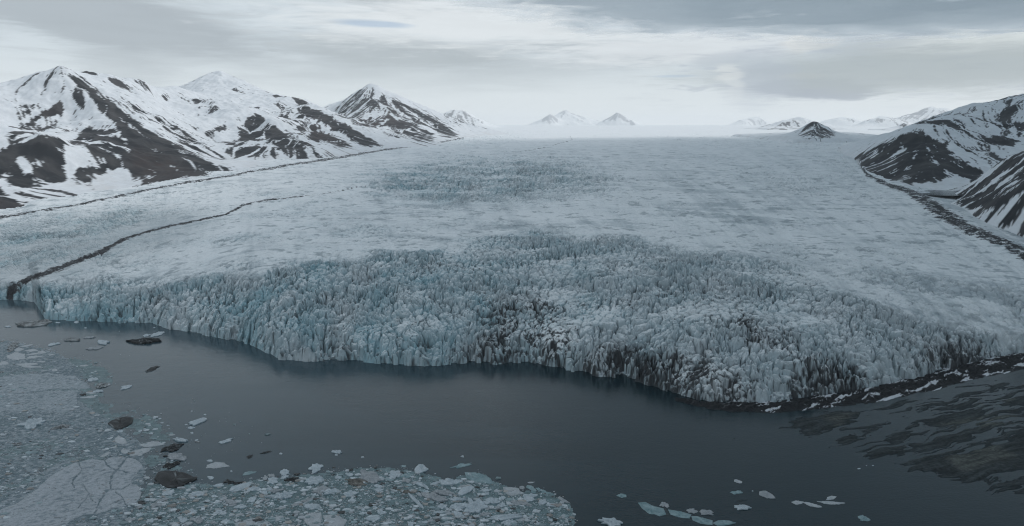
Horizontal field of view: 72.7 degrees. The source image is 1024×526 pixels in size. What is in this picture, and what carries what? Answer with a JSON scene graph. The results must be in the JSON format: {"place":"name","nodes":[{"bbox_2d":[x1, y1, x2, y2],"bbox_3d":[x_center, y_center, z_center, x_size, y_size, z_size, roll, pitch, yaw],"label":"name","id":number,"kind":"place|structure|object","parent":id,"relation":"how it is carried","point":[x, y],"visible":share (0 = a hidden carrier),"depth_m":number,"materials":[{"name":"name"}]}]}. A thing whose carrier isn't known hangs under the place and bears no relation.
{"place":"outdoors","nodes":[
{"label":"outdoors","id":0,"kind":"place"},
{"bbox_2d":[0,66,443,208],"bbox_3d":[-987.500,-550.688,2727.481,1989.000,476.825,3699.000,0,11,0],"label":"mountain","id":1,"kind":"structure","parent":0,"point":[65,131],"depth_m":1815.38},
{"bbox_2d":[324,83,508,141],"bbox_3d":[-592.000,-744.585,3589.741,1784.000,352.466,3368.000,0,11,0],"label":"mountain","id":2,"kind":"structure","parent":0,"point":[375,105],"depth_m":3353.56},
{"bbox_2d":[444,110,499,127],"bbox_3d":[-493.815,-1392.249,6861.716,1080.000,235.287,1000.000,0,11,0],"label":"mountain","id":3,"kind":"structure","parent":0,"point":[462,115],"depth_m":6728.05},
{"bbox_2d":[0,125,1023,402],"bbox_3d":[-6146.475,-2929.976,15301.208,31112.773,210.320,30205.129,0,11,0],"label":"glacier","id":4,"kind":"object","parent":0,"point":[716,263],"visible":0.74,"depth_m":787.23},
{"bbox_2d":[0,300,1023,525],"bbox_3d":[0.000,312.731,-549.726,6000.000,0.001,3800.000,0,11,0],"label":"water","id":5,"kind":"structure","parent":0,"point":[588,446],"depth_m":461.73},
{"bbox_2d":[7,342,17,350],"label":"ice floe","id":6,"kind":"object","parent":5,"relation":"on","point":[12,346],"visible":1,"depth_m":637.46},
{"bbox_2d":[7,352,25,359],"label":"ice floe","id":7,"kind":"object","parent":5,"relation":"on","point":[15,356],"visible":1,"depth_m":612.58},
{"bbox_2d":[17,363,37,365],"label":"ice floe","id":8,"kind":"object","parent":5,"relation":"on","point":[26,364],"visible":1,"depth_m":592.08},
{"bbox_2d":[17,417,45,429],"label":"ice floe","id":9,"kind":"object","parent":5,"relation":"on","point":[28,424],"visible":1,"depth_m":472.86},
{"bbox_2d":[15,319,51,326],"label":"ice floe","id":10,"kind":"object","parent":5,"relation":"on","point":[36,323],"visible":1,"depth_m":710.72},
{"bbox_2d":[0,373,89,412],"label":"ice sheet","id":11,"kind":"object","parent":5,"relation":"on","point":[40,400],"visible":1,"depth_m":530.19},
{"bbox_2d":[50,424,69,429],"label":"ice floe","id":12,"kind":"object","parent":5,"relation":"on","point":[61,426],"visible":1,"depth_m":468.13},
{"bbox_2d":[0,457,142,525],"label":"ice sheet","id":13,"kind":"object","parent":5,"relation":"on","point":[59,496],"visible":1,"depth_m":383.60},
{"bbox_2d":[64,338,79,341],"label":"ice floe","id":14,"kind":"object","parent":5,"relation":"on","point":[73,339],"visible":1,"depth_m":658.22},
{"bbox_2d":[0,339,147,525],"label":"pack ice","id":15,"kind":"structure","parent":5,"relation":"on","point":[63,418],"depth_m":451.37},
{"bbox_2d":[87,377,98,381],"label":"ice floe","id":16,"kind":"object","parent":5,"relation":"on","point":[91,379],"visible":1,"depth_m":555.93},
{"bbox_2d":[86,346,102,349],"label":"ice floe","id":17,"kind":"object","parent":5,"relation":"on","point":[95,348],"visible":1,"depth_m":634.14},
{"bbox_2d":[96,382,110,388],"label":"ice floe","id":18,"kind":"object","parent":5,"relation":"on","point":[101,385],"visible":1,"depth_m":543.58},
{"bbox_2d":[97,340,109,344],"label":"ice floe","id":19,"kind":"object","parent":5,"relation":"on","point":[103,342],"visible":1,"depth_m":650.65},
{"bbox_2d":[108,416,132,429],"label":"ice floe","id":20,"kind":"object","parent":5,"relation":"on","point":[120,423],"visible":1,"depth_m":474.88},
{"bbox_2d":[114,435,126,444],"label":"ice floe","id":21,"kind":"object","parent":5,"relation":"on","point":[119,440],"visible":1,"depth_m":449.26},
{"bbox_2d":[120,385,131,389],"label":"ice floe","id":22,"kind":"object","parent":5,"relation":"on","point":[125,387],"visible":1,"depth_m":540.01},
{"bbox_2d":[130,447,151,455],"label":"ice floe","id":23,"kind":"object","parent":5,"relation":"on","point":[144,450],"visible":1,"depth_m":434.24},
{"bbox_2d":[126,337,161,343],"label":"ice floe","id":24,"kind":"object","parent":5,"relation":"on","point":[142,340],"visible":1,"depth_m":653.08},
{"bbox_2d":[139,441,164,446],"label":"ice floe","id":25,"kind":"object","parent":5,"relation":"on","point":[152,444],"visible":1,"depth_m":443.70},
{"bbox_2d":[146,366,159,372],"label":"ice floe","id":26,"kind":"object","parent":5,"relation":"on","point":[150,369],"visible":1,"depth_m":581.71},
{"bbox_2d":[150,331,164,336],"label":"ice floe","id":27,"kind":"object","parent":5,"relation":"on","point":[157,334],"visible":1,"depth_m":676.31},
{"bbox_2d":[156,497,169,501],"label":"ice floe","id":28,"kind":"object","parent":5,"relation":"on","point":[163,499],"visible":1,"depth_m":378.09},
{"bbox_2d":[162,489,174,495],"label":"ice floe","id":29,"kind":"object","parent":5,"relation":"on","point":[168,493],"visible":1,"depth_m":384.44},
{"bbox_2d":[162,461,180,468],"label":"ice floe","id":30,"kind":"object","parent":5,"relation":"on","point":[170,465],"visible":1,"depth_m":416.95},
{"bbox_2d":[160,443,183,451],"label":"ice floe","id":31,"kind":"object","parent":5,"relation":"on","point":[173,447],"visible":1,"depth_m":438.58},
{"bbox_2d":[154,470,196,487],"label":"ice floe","id":32,"kind":"object","parent":5,"relation":"on","point":[171,479],"visible":1,"depth_m":399.23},
{"bbox_2d":[167,453,186,460],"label":"ice floe","id":33,"kind":"object","parent":5,"relation":"on","point":[175,456],"visible":1,"depth_m":425.50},
{"bbox_2d":[172,437,187,441],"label":"ice floe","id":34,"kind":"object","parent":5,"relation":"on","point":[177,439],"visible":1,"depth_m":449.53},
{"bbox_2d":[179,517,186,522],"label":"ice floe","id":35,"kind":"object","parent":5,"relation":"on","point":[183,519],"visible":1,"depth_m":358.96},
{"bbox_2d":[190,517,202,523],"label":"ice floe","id":36,"kind":"object","parent":5,"relation":"on","point":[197,520],"visible":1,"depth_m":358.47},
{"bbox_2d":[189,491,204,496],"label":"ice floe","id":37,"kind":"object","parent":5,"relation":"on","point":[197,493],"visible":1,"depth_m":383.50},
{"bbox_2d":[188,417,206,425],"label":"ice floe","id":38,"kind":"object","parent":5,"relation":"on","point":[198,421],"visible":1,"depth_m":476.96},
{"bbox_2d":[206,462,229,468],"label":"ice floe","id":39,"kind":"object","parent":5,"relation":"on","point":[216,465],"visible":1,"depth_m":416.31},
{"bbox_2d":[212,483,223,486],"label":"ice floe","id":40,"kind":"object","parent":5,"relation":"on","point":[219,485],"visible":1,"depth_m":392.60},
{"bbox_2d":[213,510,227,514],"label":"ice floe","id":41,"kind":"object","parent":5,"relation":"on","point":[220,512],"visible":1,"depth_m":365.22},
{"bbox_2d":[218,438,233,443],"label":"ice floe","id":42,"kind":"object","parent":5,"relation":"on","point":[226,441],"visible":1,"depth_m":447.55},
{"bbox_2d":[223,479,234,483],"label":"ice floe","id":43,"kind":"object","parent":5,"relation":"on","point":[228,481],"visible":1,"depth_m":397.10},
{"bbox_2d":[225,499,236,504],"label":"ice floe","id":44,"kind":"object","parent":5,"relation":"on","point":[229,501],"visible":1,"depth_m":375.79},
{"bbox_2d":[233,504,247,508],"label":"ice floe","id":45,"kind":"object","parent":5,"relation":"on","point":[241,506],"visible":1,"depth_m":370.87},
{"bbox_2d":[229,481,252,491],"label":"ice floe","id":46,"kind":"object","parent":5,"relation":"on","point":[240,487],"visible":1,"depth_m":391.29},
{"bbox_2d":[235,520,254,525],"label":"ice floe","id":47,"kind":"object","parent":5,"relation":"on","point":[249,523],"visible":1,"depth_m":356.55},
{"bbox_2d":[242,471,256,475],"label":"ice floe","id":48,"kind":"object","parent":5,"relation":"on","point":[248,472],"visible":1,"depth_m":408.21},
{"bbox_2d":[247,497,256,501],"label":"ice floe","id":49,"kind":"object","parent":5,"relation":"on","point":[252,499],"visible":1,"depth_m":378.33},
{"bbox_2d":[247,486,259,490],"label":"ice floe","id":50,"kind":"object","parent":5,"relation":"on","point":[253,488],"visible":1,"depth_m":389.00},
{"bbox_2d":[254,521,271,524],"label":"ice floe","id":51,"kind":"object","parent":5,"relation":"on","point":[266,522],"visible":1,"depth_m":355.74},
{"bbox_2d":[267,477,277,484],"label":"ice floe","id":52,"kind":"object","parent":5,"relation":"on","point":[272,480],"visible":1,"depth_m":398.10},
{"bbox_2d":[267,488,283,493],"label":"ice floe","id":53,"kind":"object","parent":5,"relation":"on","point":[275,490],"visible":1,"depth_m":387.07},
{"bbox_2d":[263,492,292,498],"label":"ice floe","id":54,"kind":"object","parent":5,"relation":"on","point":[283,495],"visible":1,"depth_m":380.67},
{"bbox_2d":[280,469,288,475],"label":"ice floe","id":55,"kind":"object","parent":5,"relation":"on","point":[284,472],"visible":1,"depth_m":407.83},
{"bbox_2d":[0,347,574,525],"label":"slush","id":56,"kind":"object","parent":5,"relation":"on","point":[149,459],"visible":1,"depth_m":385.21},
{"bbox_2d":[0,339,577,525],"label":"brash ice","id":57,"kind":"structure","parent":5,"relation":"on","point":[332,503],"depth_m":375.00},
{"bbox_2d":[284,477,298,481],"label":"ice floe","id":58,"kind":"object","parent":5,"relation":"on","point":[293,479],"visible":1,"depth_m":399.81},
{"bbox_2d":[304,503,319,509],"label":"ice floe","id":59,"kind":"object","parent":5,"relation":"on","point":[310,506],"visible":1,"depth_m":370.50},
{"bbox_2d":[303,512,321,525],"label":"ice floe","id":60,"kind":"object","parent":5,"relation":"on","point":[317,516],"visible":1,"depth_m":359.96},
{"bbox_2d":[305,476,323,484],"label":"ice floe","id":61,"kind":"object","parent":5,"relation":"on","point":[312,480],"visible":1,"depth_m":397.45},
{"bbox_2d":[308,463,322,472],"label":"ice floe","id":62,"kind":"object","parent":5,"relation":"on","point":[316,468],"visible":1,"depth_m":412.50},
{"bbox_2d":[313,487,329,493],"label":"ice floe","id":63,"kind":"object","parent":5,"relation":"on","point":[318,491],"visible":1,"depth_m":386.88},
{"bbox_2d":[316,485,326,492],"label":"ice floe","id":64,"kind":"object","parent":5,"relation":"on","point":[321,487],"visible":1,"depth_m":390.40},
{"bbox_2d":[323,488,340,494],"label":"ice floe","id":65,"kind":"object","parent":5,"relation":"on","point":[328,491],"visible":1,"depth_m":385.92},
{"bbox_2d":[323,514,346,525],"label":"ice floe","id":66,"kind":"object","parent":5,"relation":"on","point":[339,520],"visible":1,"depth_m":358.38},
{"bbox_2d":[331,450,341,453],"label":"ice floe","id":67,"kind":"object","parent":5,"relation":"on","point":[336,451],"visible":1,"depth_m":433.36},
{"bbox_2d":[343,490,358,496],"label":"ice floe","id":68,"kind":"object","parent":5,"relation":"on","point":[349,493],"visible":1,"depth_m":383.95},
{"bbox_2d":[345,478,367,485],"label":"ice floe","id":69,"kind":"object","parent":5,"relation":"on","point":[355,482],"visible":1,"depth_m":396.26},
{"bbox_2d":[360,469,380,483],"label":"ice floe","id":70,"kind":"object","parent":5,"relation":"on","point":[371,477],"visible":1,"depth_m":401.62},
{"bbox_2d":[365,515,380,521],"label":"ice floe","id":71,"kind":"object","parent":5,"relation":"on","point":[375,518],"visible":1,"depth_m":359.72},
{"bbox_2d":[377,509,386,514],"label":"ice floe","id":72,"kind":"object","parent":5,"relation":"on","point":[381,512],"visible":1,"depth_m":365.60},
{"bbox_2d":[388,470,400,478],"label":"ice floe","id":73,"kind":"object","parent":5,"relation":"on","point":[393,474],"visible":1,"depth_m":404.78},
{"bbox_2d":[396,489,414,493],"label":"ice floe","id":74,"kind":"object","parent":5,"relation":"on","point":[406,491],"visible":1,"depth_m":386.48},
{"bbox_2d":[399,472,412,477],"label":"ice floe","id":75,"kind":"object","parent":5,"relation":"on","point":[405,476],"visible":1,"depth_m":404.79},
{"bbox_2d":[408,493,423,508],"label":"ice floe","id":76,"kind":"object","parent":5,"relation":"on","point":[416,501],"visible":1,"depth_m":376.00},
{"bbox_2d":[414,464,428,472],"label":"ice floe","id":77,"kind":"object","parent":5,"relation":"on","point":[420,468],"visible":1,"depth_m":411.33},
{"bbox_2d":[415,482,428,489],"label":"ice floe","id":78,"kind":"object","parent":5,"relation":"on","point":[422,485],"visible":1,"depth_m":392.71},
{"bbox_2d":[421,492,447,501],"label":"ice floe","id":79,"kind":"object","parent":5,"relation":"on","point":[433,496],"visible":1,"depth_m":379.60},
{"bbox_2d":[431,490,455,495],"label":"ice floe","id":80,"kind":"object","parent":5,"relation":"on","point":[444,492],"visible":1,"depth_m":384.53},
{"bbox_2d":[439,478,455,485],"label":"ice floe","id":81,"kind":"object","parent":5,"relation":"on","point":[447,481],"visible":1,"depth_m":396.10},
{"bbox_2d":[450,503,464,509],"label":"ice floe","id":82,"kind":"object","parent":5,"relation":"on","point":[456,505],"visible":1,"depth_m":370.71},
{"bbox_2d":[449,497,466,501],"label":"ice floe","id":83,"kind":"object","parent":5,"relation":"on","point":[457,499],"visible":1,"depth_m":377.87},
{"bbox_2d":[452,511,464,516],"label":"ice floe","id":84,"kind":"object","parent":5,"relation":"on","point":[458,513],"visible":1,"depth_m":364.22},
{"bbox_2d":[450,463,471,468],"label":"ice floe","id":85,"kind":"object","parent":5,"relation":"on","point":[460,465],"visible":1,"depth_m":416.54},
{"bbox_2d":[458,485,473,495],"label":"ice floe","id":86,"kind":"object","parent":5,"relation":"on","point":[465,490],"visible":1,"depth_m":387.32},
{"bbox_2d":[461,498,487,513],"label":"ice floe","id":87,"kind":"object","parent":5,"relation":"on","point":[478,505],"visible":1,"depth_m":370.19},
{"bbox_2d":[465,472,492,483],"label":"ice floe","id":88,"kind":"object","parent":5,"relation":"on","point":[484,478],"visible":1,"depth_m":401.35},
{"bbox_2d":[482,497,500,504],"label":"ice floe","id":89,"kind":"object","parent":5,"relation":"on","point":[490,500],"visible":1,"depth_m":375.66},
{"bbox_2d":[487,513,522,520],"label":"ice floe","id":90,"kind":"object","parent":5,"relation":"on","point":[505,517],"visible":1,"depth_m":360.30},
{"bbox_2d":[501,520,515,525],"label":"ice floe","id":91,"kind":"object","parent":5,"relation":"on","point":[507,522],"visible":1,"depth_m":356.20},
{"bbox_2d":[503,487,519,495],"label":"ice floe","id":92,"kind":"object","parent":5,"relation":"on","point":[516,490],"visible":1,"depth_m":387.91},
{"bbox_2d":[518,501,531,505],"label":"ice floe","id":93,"kind":"object","parent":5,"relation":"on","point":[525,503],"visible":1,"depth_m":374.27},
{"bbox_2d":[522,493,537,501],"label":"ice floe","id":94,"kind":"object","parent":5,"relation":"on","point":[529,497],"visible":1,"depth_m":380.63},
{"bbox_2d":[526,485,535,492],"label":"ice floe","id":95,"kind":"object","parent":5,"relation":"on","point":[530,487],"visible":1,"depth_m":390.38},
{"bbox_2d":[538,499,546,504],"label":"ice floe","id":96,"kind":"object","parent":5,"relation":"on","point":[542,502],"visible":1,"depth_m":375.44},
{"bbox_2d":[598,517,622,525],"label":"ice floe","id":97,"kind":"object","parent":5,"relation":"on","point":[611,521],"visible":1,"depth_m":355.89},
{"bbox_2d":[638,502,665,515],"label":"ice floe","id":98,"kind":"object","parent":5,"relation":"on","point":[650,509],"visible":1,"depth_m":368.95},
{"bbox_2d":[659,502,668,507],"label":"ice floe","id":99,"kind":"object","parent":5,"relation":"on","point":[663,504],"visible":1,"depth_m":373.23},
{"bbox_2d":[668,509,690,518],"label":"ice floe","id":100,"kind":"object","parent":5,"relation":"on","point":[680,514],"visible":1,"depth_m":364.23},
{"bbox_2d":[686,508,697,513],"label":"ice floe","id":101,"kind":"object","parent":5,"relation":"on","point":[692,510],"visible":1,"depth_m":367.04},
{"bbox_2d":[691,516,712,524],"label":"ice floe","id":102,"kind":"object","parent":5,"relation":"on","point":[700,520],"visible":1,"depth_m":358.64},
{"bbox_2d":[699,509,713,514],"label":"ice floe","id":103,"kind":"object","parent":5,"relation":"on","point":[706,512],"visible":1,"depth_m":365.35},
{"bbox_2d":[713,520,734,525],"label":"ice floe","id":104,"kind":"object","parent":5,"relation":"on","point":[722,522],"visible":1,"depth_m":356.76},
{"bbox_2d":[730,490,742,494],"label":"ice floe","id":105,"kind":"object","parent":5,"relation":"on","point":[736,492],"visible":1,"depth_m":386.10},
{"bbox_2d":[734,504,751,509],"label":"ice floe","id":106,"kind":"object","parent":5,"relation":"on","point":[742,507],"visible":1,"depth_m":370.13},
{"bbox_2d":[759,491,775,498],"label":"ice floe","id":107,"kind":"object","parent":5,"relation":"on","point":[765,494],"visible":1,"depth_m":382.79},
{"bbox_2d":[792,500,802,504],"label":"ice floe","id":108,"kind":"object","parent":5,"relation":"on","point":[796,502],"visible":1,"depth_m":375.73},
{"bbox_2d":[803,502,821,507],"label":"ice floe","id":109,"kind":"object","parent":5,"relation":"on","point":[812,505],"visible":1,"depth_m":372.90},
{"bbox_2d":[817,501,844,504],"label":"ice floe","id":110,"kind":"object","parent":5,"relation":"on","point":[830,502],"visible":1,"depth_m":375.42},
{"bbox_2d":[858,515,869,520],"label":"ice floe","id":111,"kind":"object","parent":5,"relation":"on","point":[862,518],"visible":1,"depth_m":360.56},
{"bbox_2d":[0,0,1023,124],"label":"sky","id":112,"kind":"structure","parent":0,"point":[497,67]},
{"bbox_2d":[528,110,600,124],"bbox_3d":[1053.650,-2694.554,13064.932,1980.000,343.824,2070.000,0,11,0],"label":"mountain","id":113,"kind":"structure","parent":0,"point":[565,117],"depth_m":12751.52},
{"bbox_2d":[594,112,643,125],"bbox_3d":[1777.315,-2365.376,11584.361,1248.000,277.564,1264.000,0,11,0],"label":"mountain","id":114,"kind":"structure","parent":0,"point":[617,119],"depth_m":11462.95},
{"bbox_2d":[459,0,1023,42],"bbox_3d":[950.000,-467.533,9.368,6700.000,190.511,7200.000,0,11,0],"label":"cloud","id":115,"kind":"structure","parent":0,"point":[832,18],"depth_m":2485.63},
{"bbox_2d":[730,117,772,124],"bbox_3d":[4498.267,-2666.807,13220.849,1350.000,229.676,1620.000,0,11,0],"label":"mountain","id":116,"kind":"structure","parent":0,"point":[754,121],"depth_m":13142.93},
{"bbox_2d":[743,117,846,129],"bbox_3d":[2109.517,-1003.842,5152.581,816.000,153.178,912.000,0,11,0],"label":"mountain","id":117,"kind":"structure","parent":0,"point":[795,123],"depth_m":5043.02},
{"bbox_2d":[731,121,874,143],"bbox_3d":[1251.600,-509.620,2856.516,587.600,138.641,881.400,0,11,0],"label":"mountain","id":118,"kind":"structure","parent":0,"point":[813,131],"depth_m":2669.11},
{"bbox_2d":[820,117,861,125],"bbox_3d":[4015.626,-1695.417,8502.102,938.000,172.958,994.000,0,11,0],"label":"mountain","id":119,"kind":"structure","parent":0,"point":[842,121],"depth_m":8326.88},
{"bbox_2d":[675,353,1023,412],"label":"moraine shore","id":120,"kind":"structure","parent":0,"point":[961,374],"depth_m":529.77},
{"bbox_2d":[687,369,1023,503],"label":"mudflat","id":121,"kind":"structure","parent":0,"point":[987,460],"depth_m":452.61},
{"bbox_2d":[848,116,911,126],"bbox_3d":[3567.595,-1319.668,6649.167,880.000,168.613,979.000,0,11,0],"label":"mountain","id":122,"kind":"structure","parent":0,"point":[881,121],"depth_m":6560.35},
{"bbox_2d":[868,123,909,129],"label":"mountain","id":123,"kind":"structure","parent":0,"point":[902,125],"depth_m":4447.94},
{"bbox_2d":[896,106,950,123],"bbox_3d":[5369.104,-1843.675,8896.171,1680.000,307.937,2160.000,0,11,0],"label":"mountain","id":124,"kind":"structure","parent":0,"point":[922,114],"depth_m":8721.89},
{"bbox_2d":[836,94,1023,191],"bbox_3d":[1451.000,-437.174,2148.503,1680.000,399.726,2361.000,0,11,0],"label":"mountain","id":125,"kind":"structure","parent":0,"point":[958,149],"depth_m":1547.32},
{"bbox_2d":[922,190,960,195],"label":"lake","id":126,"kind":"structure","parent":0,"point":[942,193],"depth_m":1180.32,"materials":[{"name":"liquid"}]},
{"bbox_2d":[949,151,1023,237],"bbox_3d":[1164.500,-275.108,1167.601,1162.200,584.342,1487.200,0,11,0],"label":"mountain","id":127,"kind":"structure","parent":0,"point":[993,195],"depth_m":1017.24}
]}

